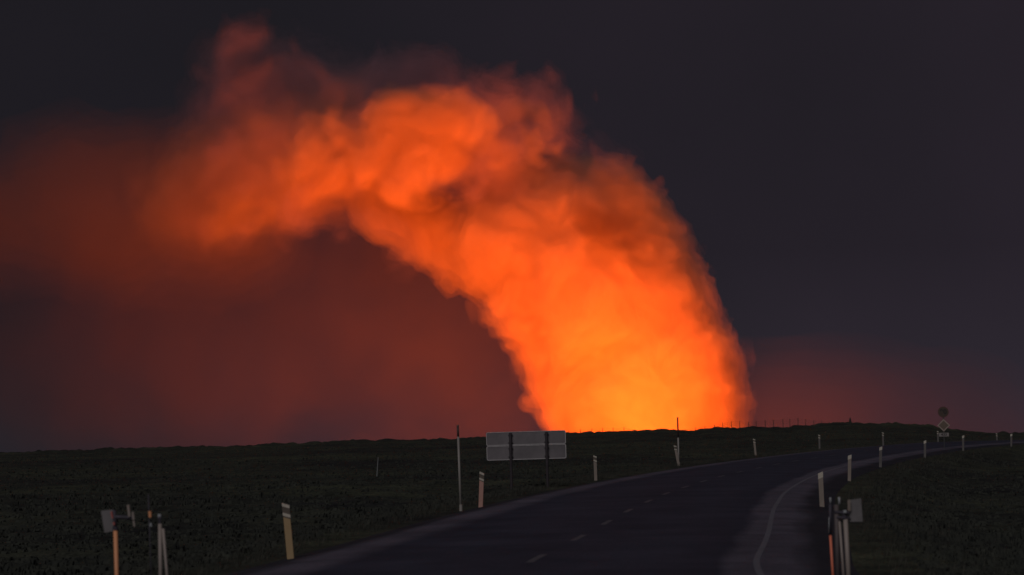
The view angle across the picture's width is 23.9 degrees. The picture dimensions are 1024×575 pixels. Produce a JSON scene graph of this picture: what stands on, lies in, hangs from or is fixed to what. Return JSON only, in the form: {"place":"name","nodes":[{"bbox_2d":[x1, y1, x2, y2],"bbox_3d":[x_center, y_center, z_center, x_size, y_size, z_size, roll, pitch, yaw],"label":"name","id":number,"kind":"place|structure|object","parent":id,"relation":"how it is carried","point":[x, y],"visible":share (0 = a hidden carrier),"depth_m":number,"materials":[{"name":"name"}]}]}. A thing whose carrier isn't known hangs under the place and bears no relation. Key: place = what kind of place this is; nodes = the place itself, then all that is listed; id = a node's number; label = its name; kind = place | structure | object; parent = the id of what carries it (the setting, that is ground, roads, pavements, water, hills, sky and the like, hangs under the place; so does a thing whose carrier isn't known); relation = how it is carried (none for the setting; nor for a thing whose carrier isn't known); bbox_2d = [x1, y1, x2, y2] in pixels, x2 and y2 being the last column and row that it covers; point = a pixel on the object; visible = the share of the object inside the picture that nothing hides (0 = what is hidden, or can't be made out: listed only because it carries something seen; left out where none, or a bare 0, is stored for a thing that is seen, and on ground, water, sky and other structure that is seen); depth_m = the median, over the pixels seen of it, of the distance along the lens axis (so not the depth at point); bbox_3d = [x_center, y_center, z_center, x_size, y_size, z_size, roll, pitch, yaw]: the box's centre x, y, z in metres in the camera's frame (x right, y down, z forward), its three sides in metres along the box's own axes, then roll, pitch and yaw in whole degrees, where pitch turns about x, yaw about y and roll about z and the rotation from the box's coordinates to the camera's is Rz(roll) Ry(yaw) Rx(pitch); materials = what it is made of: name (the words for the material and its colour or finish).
{"place":"outdoors","nodes":[
{"label":"outdoors","id":0,"kind":"place"},
{"bbox_2d":[0,422,1023,574],"bbox_3d":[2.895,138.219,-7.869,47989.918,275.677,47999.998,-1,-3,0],"label":"ground","id":1,"kind":"structure","parent":0,"point":[861,549],"depth_m":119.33,"materials":[{"name":"green plant"}]},
{"bbox_2d":[101,505,134,574],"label":"gate post","id":2,"kind":"object","parent":1,"relation":"on","point":[110,518],"visible":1,"depth_m":29.87,"materials":[{"name":"metal"}]},
{"bbox_2d":[148,494,151,574],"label":"latch stake","id":3,"kind":"object","parent":1,"relation":"on","point":[150,515],"visible":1,"depth_m":31.36,"materials":[{"name":"metal"}]},
{"bbox_2d":[157,514,167,574],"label":"gate post","id":4,"kind":"object","parent":1,"relation":"on","point":[161,533],"visible":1,"depth_m":30.85,"materials":[{"name":"metal"}]},
{"bbox_2d":[282,503,293,558],"bbox_3d":[-3.938,4.430,42.661,0.130,1.269,0.058,-6,-4,-1],"label":"marker post","id":5,"kind":"object","parent":1,"relation":"on","point":[288,530],"visible":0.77,"depth_m":42.65,"materials":[{"name":"white plastic"}]},
{"bbox_2d":[456,425,462,510],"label":"snow pole","id":6,"kind":"object","parent":1,"relation":"on","point":[459,477],"visible":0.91,"depth_m":65.65,"materials":[{"name":"metal"}]},
{"bbox_2d":[478,472,483,507],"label":"marker post","id":7,"kind":"object","parent":1,"relation":"on","point":[481,482],"visible":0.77,"depth_m":67.93,"materials":[{"name":"beige plastic"}]},
{"bbox_2d":[486,430,565,488],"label":"road sign","id":8,"kind":"object","parent":1,"relation":"on","point":[524,446],"visible":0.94,"depth_m":87.80,"materials":[{"name":"metal"}]},
{"bbox_2d":[35,438,1023,574],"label":"verge grass","id":9,"kind":"structure","parent":1,"relation":"on","point":[420,511],"depth_m":64.84,"materials":[{"name":"green plant"}]},
{"bbox_2d":[593,455,596,480],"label":"marker post","id":10,"kind":"object","parent":1,"relation":"on","point":[595,466],"visible":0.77,"depth_m":96.19,"materials":[{"name":"plastic"}]},
{"bbox_2d":[674,446,679,463],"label":"marker post","id":11,"kind":"object","parent":1,"relation":"on","point":[676,453],"visible":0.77,"depth_m":120.34,"materials":[{"name":"plastic"}]},
{"bbox_2d":[677,417,679,462],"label":"snow pole","id":12,"kind":"object","parent":1,"relation":"on","point":[678,437],"visible":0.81,"depth_m":121.34,"materials":[{"name":"metal"}]},
{"bbox_2d":[568,419,829,432],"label":"wire fence","id":13,"kind":"object","parent":1,"relation":"on","point":[722,425],"visible":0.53,"depth_m":426.22,"materials":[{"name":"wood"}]},
{"bbox_2d":[753,439,756,455],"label":"marker post","id":14,"kind":"object","parent":1,"relation":"on","point":[754,443],"visible":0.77,"depth_m":145.30,"materials":[{"name":"plastic"}]},
{"bbox_2d":[818,472,824,506],"bbox_3d":[7.934,5.317,61.981,0.130,1.196,0.053,-3,-3,8],"label":"marker post","id":15,"kind":"object","parent":1,"relation":"on","point":[821,489],"visible":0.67,"depth_m":61.97,"materials":[{"name":"plastic"}]},
{"bbox_2d":[829,497,833,574],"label":"gate post","id":16,"kind":"object","parent":1,"relation":"on","point":[830,536],"visible":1,"depth_m":34.34,"materials":[{"name":"metal"}]},
{"bbox_2d":[834,497,840,574],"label":"gate post","id":17,"kind":"object","parent":1,"relation":"on","point":[837,548],"visible":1,"depth_m":33.82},
{"bbox_2d":[834,498,862,574],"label":"gate post","id":18,"kind":"object","parent":1,"relation":"on","point":[854,512],"visible":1,"depth_m":33.34,"materials":[{"name":"metal"}]},
{"bbox_2d":[848,455,851,480],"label":"marker post","id":19,"kind":"object","parent":1,"relation":"on","point":[849,467],"visible":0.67,"depth_m":87.66,"materials":[{"name":"plastic"}]},
{"bbox_2d":[879,447,881,466],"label":"marker post","id":20,"kind":"object","parent":1,"relation":"on","point":[880,456],"visible":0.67,"depth_m":108.19,"materials":[{"name":"plastic"}]},
{"bbox_2d":[924,440,925,456],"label":"marker post","id":21,"kind":"object","parent":1,"relation":"on","point":[925,448],"visible":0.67,"depth_m":127.39,"materials":[{"name":"plastic"}]},
{"bbox_2d":[937,407,949,448],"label":"speed sign","id":22,"kind":"object","parent":1,"relation":"on","point":[943,424],"visible":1,"depth_m":149.73,"materials":[{"name":"metal"}]},
{"bbox_2d":[962,435,963,450],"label":"marker post","id":23,"kind":"object","parent":1,"relation":"on","point":[962,442],"visible":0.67,"depth_m":146.69,"materials":[{"name":"plastic"}]},
{"bbox_2d":[0,0,1023,451],"label":"sky","id":24,"kind":"structure","parent":0,"point":[224,223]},
{"bbox_2d":[226,440,1023,574],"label":"road","id":25,"kind":"structure","parent":0,"point":[714,524],"depth_m":48.98,"materials":[{"name":"grey asphalt"}]},
{"bbox_2d":[527,440,1007,561],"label":"lane marking","id":26,"kind":"object","parent":25,"relation":"on","point":[574,539],"visible":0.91,"depth_m":50.83,"materials":[{"name":"paint"}]},
{"bbox_2d":[753,442,1012,574],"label":"edge marking","id":27,"kind":"object","parent":25,"relation":"on","point":[756,564],"visible":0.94,"depth_m":47.27,"materials":[{"name":"paint"}]}
]}

